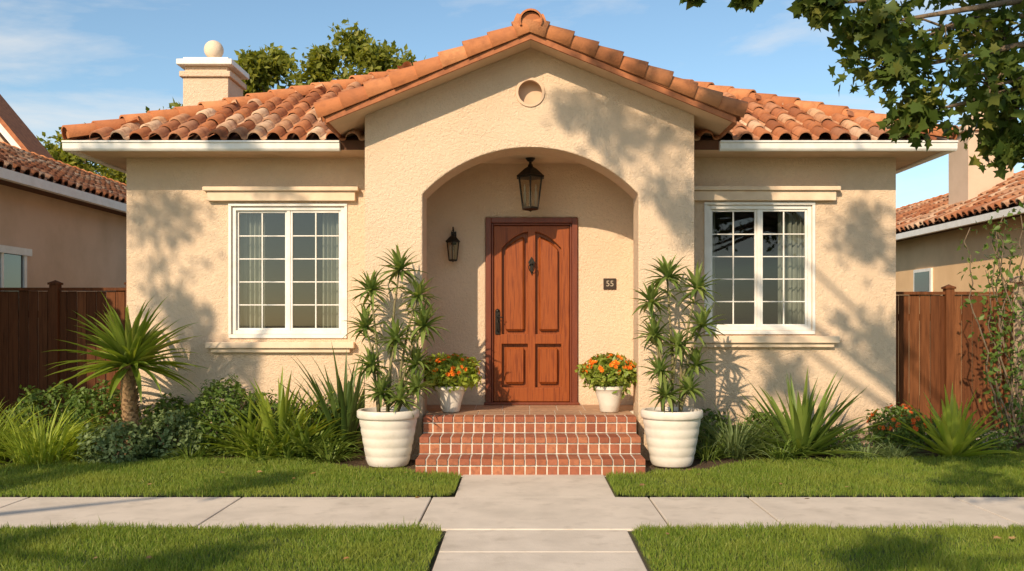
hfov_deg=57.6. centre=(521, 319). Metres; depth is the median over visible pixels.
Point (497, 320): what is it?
handle
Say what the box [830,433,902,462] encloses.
ornamental grass
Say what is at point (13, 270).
window pane
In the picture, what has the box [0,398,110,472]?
ornamental grass
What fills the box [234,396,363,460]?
sword leaf plant
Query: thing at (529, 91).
round vent
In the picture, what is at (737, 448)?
ornamental grass
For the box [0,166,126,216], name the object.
roof deck
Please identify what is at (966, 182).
chimney
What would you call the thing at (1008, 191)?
roof tiles
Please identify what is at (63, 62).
sky
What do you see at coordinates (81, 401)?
leafy shrub
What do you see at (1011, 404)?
climbing vine
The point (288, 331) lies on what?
sliding window
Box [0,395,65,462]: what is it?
ornamental grass
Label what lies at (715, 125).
porch roof deck
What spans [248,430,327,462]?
sword leaf plant
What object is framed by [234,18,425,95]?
background tree
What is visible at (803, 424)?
spiky yucca
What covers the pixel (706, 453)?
ornamental grass
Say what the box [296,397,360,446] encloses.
leafy shrub
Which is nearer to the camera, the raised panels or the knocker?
the knocker
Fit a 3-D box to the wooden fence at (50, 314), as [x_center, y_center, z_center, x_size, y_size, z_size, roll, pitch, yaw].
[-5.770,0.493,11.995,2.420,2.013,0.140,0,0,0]
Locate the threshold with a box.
[484,402,578,404]
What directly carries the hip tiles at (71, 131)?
on the roof deck at (705, 146)
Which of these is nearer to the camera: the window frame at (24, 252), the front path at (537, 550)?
the front path at (537, 550)
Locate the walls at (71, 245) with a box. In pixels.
[0,133,126,417]
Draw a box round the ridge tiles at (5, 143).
[0,142,126,185]
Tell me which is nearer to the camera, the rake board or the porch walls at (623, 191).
the rake board
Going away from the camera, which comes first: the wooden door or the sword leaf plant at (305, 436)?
the sword leaf plant at (305, 436)
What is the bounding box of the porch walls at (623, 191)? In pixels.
[365,48,693,459]
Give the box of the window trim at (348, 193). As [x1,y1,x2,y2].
[202,186,840,352]
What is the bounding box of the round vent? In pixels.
[515,77,544,106]
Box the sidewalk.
[0,497,1023,530]
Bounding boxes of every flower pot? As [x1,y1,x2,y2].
[424,352,481,412]
[575,352,636,412]
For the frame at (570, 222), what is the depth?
10.96 m
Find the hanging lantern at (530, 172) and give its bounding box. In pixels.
[517,157,543,211]
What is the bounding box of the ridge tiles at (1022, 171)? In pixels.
[896,170,1023,208]
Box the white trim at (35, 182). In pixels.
[0,124,126,212]
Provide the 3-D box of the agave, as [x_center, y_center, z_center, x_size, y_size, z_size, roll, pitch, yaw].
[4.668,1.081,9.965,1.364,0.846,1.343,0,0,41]
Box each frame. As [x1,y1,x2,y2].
[0,245,31,287]
[486,217,577,401]
[913,268,932,291]
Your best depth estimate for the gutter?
10.18 m
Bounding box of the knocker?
[528,257,534,274]
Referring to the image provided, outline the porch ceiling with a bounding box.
[480,154,579,163]
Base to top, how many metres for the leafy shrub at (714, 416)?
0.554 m
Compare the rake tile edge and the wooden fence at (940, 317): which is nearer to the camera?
the rake tile edge
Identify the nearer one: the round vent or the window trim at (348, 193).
the round vent
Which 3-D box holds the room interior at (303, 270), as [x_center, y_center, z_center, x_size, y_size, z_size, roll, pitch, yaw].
[-2.695,-0.375,12.126,1.900,2.650,2.348,0,0,0]
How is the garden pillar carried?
on the ground at (442, 534)
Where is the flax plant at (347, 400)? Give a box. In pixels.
[274,342,364,454]
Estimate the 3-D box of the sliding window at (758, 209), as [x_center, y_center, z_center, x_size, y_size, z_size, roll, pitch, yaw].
[2.745,-0.598,10.793,1.280,1.525,0.135,0,0,0]
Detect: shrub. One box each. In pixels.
[0,379,99,443]
[60,379,143,451]
[69,417,156,464]
[130,408,208,459]
[141,392,201,448]
[179,374,261,456]
[239,388,299,428]
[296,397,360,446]
[696,408,738,451]
[735,410,783,452]
[813,424,866,455]
[864,402,937,452]
[897,417,941,447]
[970,425,1020,454]
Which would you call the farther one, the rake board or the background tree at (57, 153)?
the background tree at (57, 153)
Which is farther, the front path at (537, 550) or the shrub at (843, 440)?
the shrub at (843, 440)
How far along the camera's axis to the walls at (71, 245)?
14.27 m
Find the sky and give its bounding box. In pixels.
[0,0,1023,207]
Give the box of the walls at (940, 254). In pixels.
[896,216,1023,401]
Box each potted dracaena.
[342,243,449,467]
[630,255,724,467]
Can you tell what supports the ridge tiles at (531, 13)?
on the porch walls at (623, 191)
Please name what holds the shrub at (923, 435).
on the planting bed at (649, 465)
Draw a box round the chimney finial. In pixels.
[204,40,223,56]
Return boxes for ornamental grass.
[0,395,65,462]
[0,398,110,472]
[157,438,222,461]
[291,430,364,462]
[694,401,793,461]
[694,431,745,463]
[741,429,821,462]
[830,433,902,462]
[872,435,933,459]
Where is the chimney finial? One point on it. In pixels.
(213, 48)
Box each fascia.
[325,118,736,138]
[896,206,1023,239]
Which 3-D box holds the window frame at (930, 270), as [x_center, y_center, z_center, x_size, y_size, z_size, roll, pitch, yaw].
[7.879,-0.750,18.300,0.038,0.500,0.800,0,0,0]
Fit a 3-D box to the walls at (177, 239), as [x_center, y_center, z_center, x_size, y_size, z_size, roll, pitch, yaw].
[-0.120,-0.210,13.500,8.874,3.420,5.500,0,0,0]
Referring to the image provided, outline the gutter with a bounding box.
[61,140,957,173]
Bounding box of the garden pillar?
[1009,275,1023,434]
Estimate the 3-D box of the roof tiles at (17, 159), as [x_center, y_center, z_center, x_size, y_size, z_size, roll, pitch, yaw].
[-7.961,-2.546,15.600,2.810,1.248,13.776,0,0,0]
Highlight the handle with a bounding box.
[495,308,502,333]
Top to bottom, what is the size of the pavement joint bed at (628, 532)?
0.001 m
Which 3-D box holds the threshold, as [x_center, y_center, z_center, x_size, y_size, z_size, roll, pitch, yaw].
[0.118,0.984,11.025,1.122,0.028,0.190,0,0,0]
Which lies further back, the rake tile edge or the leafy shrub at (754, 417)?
the leafy shrub at (754, 417)
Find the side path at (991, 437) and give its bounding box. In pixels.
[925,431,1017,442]
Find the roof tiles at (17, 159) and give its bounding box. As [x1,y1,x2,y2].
[0,143,126,202]
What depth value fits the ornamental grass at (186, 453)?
9.77 m
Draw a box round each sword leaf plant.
[178,367,359,455]
[182,394,305,460]
[203,418,313,464]
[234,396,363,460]
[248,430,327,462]
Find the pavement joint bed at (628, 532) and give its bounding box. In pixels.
[418,499,666,570]
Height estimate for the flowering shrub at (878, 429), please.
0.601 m
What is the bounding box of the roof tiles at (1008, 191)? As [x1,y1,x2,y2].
[896,172,1023,231]
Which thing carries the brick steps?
on the ground at (442, 534)
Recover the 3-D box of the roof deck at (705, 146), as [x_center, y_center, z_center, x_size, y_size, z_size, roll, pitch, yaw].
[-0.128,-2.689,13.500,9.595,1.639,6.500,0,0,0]
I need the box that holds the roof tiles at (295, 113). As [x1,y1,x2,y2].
[69,61,946,140]
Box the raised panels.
[505,237,557,383]
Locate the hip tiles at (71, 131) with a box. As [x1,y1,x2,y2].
[61,69,958,139]
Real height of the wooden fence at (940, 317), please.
1.973 m
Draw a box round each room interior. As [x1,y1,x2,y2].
[265,213,322,327]
[715,212,777,323]
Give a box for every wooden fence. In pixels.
[0,280,126,432]
[896,284,1013,429]
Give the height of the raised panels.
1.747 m
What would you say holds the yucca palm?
on the planting bed at (649, 465)
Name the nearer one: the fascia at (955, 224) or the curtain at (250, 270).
the curtain at (250, 270)
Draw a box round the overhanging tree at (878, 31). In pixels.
[679,0,1023,179]
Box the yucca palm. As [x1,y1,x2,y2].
[44,292,211,454]
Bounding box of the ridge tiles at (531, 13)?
[519,8,542,24]
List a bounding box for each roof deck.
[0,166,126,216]
[78,103,941,169]
[329,40,731,136]
[896,202,1023,241]
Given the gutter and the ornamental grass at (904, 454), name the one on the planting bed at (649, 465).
the ornamental grass at (904, 454)
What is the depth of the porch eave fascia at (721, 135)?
9.80 m
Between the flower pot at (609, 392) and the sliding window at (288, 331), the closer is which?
the flower pot at (609, 392)
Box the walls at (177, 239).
[127,158,895,447]
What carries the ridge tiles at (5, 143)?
on the roof deck at (40, 192)
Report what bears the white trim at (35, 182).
attached to the roof deck at (40, 192)
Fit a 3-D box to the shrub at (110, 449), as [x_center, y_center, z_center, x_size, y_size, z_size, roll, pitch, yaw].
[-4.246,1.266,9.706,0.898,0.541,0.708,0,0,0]
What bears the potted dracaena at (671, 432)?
on the planting bed at (649, 465)
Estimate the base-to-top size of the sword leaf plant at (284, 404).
1.002 m
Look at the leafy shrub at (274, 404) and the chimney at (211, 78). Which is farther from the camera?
the chimney at (211, 78)
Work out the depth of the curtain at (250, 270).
10.97 m
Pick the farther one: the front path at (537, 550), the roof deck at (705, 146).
the roof deck at (705, 146)
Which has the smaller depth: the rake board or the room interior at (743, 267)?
the rake board
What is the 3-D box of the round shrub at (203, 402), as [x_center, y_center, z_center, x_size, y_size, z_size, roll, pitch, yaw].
[-3.279,1.057,10.276,0.999,0.930,0.787,0,0,0]
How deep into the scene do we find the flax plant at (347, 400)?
10.14 m
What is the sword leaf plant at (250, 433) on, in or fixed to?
on the planting bed at (649, 465)
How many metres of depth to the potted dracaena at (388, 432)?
9.38 m
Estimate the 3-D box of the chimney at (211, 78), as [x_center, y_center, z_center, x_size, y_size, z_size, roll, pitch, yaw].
[-4.375,-2.670,13.250,0.770,1.940,0.840,0,0,0]
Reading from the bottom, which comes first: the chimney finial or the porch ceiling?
the porch ceiling
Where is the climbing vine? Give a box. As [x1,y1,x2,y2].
[957,201,1023,445]
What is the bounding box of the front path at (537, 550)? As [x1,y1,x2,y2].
[432,475,646,570]
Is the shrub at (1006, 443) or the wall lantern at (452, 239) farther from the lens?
the wall lantern at (452, 239)
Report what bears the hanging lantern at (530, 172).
hanging from the porch walls at (623, 191)
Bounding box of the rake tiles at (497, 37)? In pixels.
[313,13,747,121]
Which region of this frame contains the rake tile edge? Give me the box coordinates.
[324,32,737,117]
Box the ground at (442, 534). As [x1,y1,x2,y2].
[3,391,1020,570]
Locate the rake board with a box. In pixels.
[326,33,735,122]
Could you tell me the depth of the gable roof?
18.18 m
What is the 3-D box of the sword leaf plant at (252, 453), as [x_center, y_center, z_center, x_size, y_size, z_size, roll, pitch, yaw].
[-2.727,1.312,9.875,1.124,0.530,1.242,0,0,-41]
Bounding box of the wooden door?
[494,226,568,401]
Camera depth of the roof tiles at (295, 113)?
10.64 m
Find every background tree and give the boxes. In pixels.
[36,99,182,184]
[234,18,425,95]
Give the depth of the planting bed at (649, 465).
9.82 m
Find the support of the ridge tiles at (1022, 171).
on the roof deck at (966, 216)
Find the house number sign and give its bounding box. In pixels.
[603,278,615,288]
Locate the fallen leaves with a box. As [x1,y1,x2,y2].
[93,469,1014,558]
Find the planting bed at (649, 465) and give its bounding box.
[0,443,1023,473]
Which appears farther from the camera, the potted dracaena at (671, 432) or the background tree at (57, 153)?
the background tree at (57, 153)
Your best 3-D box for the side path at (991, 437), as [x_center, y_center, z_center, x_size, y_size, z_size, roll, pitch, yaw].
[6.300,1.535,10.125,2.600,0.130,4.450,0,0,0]
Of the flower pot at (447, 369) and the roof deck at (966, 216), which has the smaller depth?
the flower pot at (447, 369)
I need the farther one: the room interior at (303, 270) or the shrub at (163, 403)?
the room interior at (303, 270)
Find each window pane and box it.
[4,253,22,287]
[914,271,928,291]
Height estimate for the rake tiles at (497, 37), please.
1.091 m
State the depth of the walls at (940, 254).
16.89 m
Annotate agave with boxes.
[882,382,1023,457]
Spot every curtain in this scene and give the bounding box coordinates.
[240,213,338,327]
[712,212,803,323]
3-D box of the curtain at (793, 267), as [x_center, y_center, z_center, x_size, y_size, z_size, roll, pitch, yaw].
[2.720,-0.578,10.980,1.240,1.595,0.078,0,0,0]
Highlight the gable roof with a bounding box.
[0,94,54,159]
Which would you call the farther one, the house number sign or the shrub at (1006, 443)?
the house number sign
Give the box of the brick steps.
[416,405,644,476]
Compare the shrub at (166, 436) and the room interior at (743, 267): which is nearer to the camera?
the shrub at (166, 436)
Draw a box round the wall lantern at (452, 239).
[446,227,459,261]
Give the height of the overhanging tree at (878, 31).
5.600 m
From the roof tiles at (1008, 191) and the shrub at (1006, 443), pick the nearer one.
the shrub at (1006, 443)
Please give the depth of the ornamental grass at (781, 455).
9.77 m
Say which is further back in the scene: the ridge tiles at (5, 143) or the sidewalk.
the ridge tiles at (5, 143)
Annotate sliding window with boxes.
[228,203,346,337]
[704,202,814,333]
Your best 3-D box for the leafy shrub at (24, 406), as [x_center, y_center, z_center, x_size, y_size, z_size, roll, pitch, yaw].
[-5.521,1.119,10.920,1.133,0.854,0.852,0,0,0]
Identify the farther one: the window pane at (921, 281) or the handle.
the window pane at (921, 281)
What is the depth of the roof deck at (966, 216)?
16.36 m
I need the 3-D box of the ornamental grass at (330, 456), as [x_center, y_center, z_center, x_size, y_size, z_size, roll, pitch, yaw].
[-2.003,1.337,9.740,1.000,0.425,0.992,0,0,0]
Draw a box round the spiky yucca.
[714,369,893,457]
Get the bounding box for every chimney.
[176,57,248,105]
[947,112,1013,204]

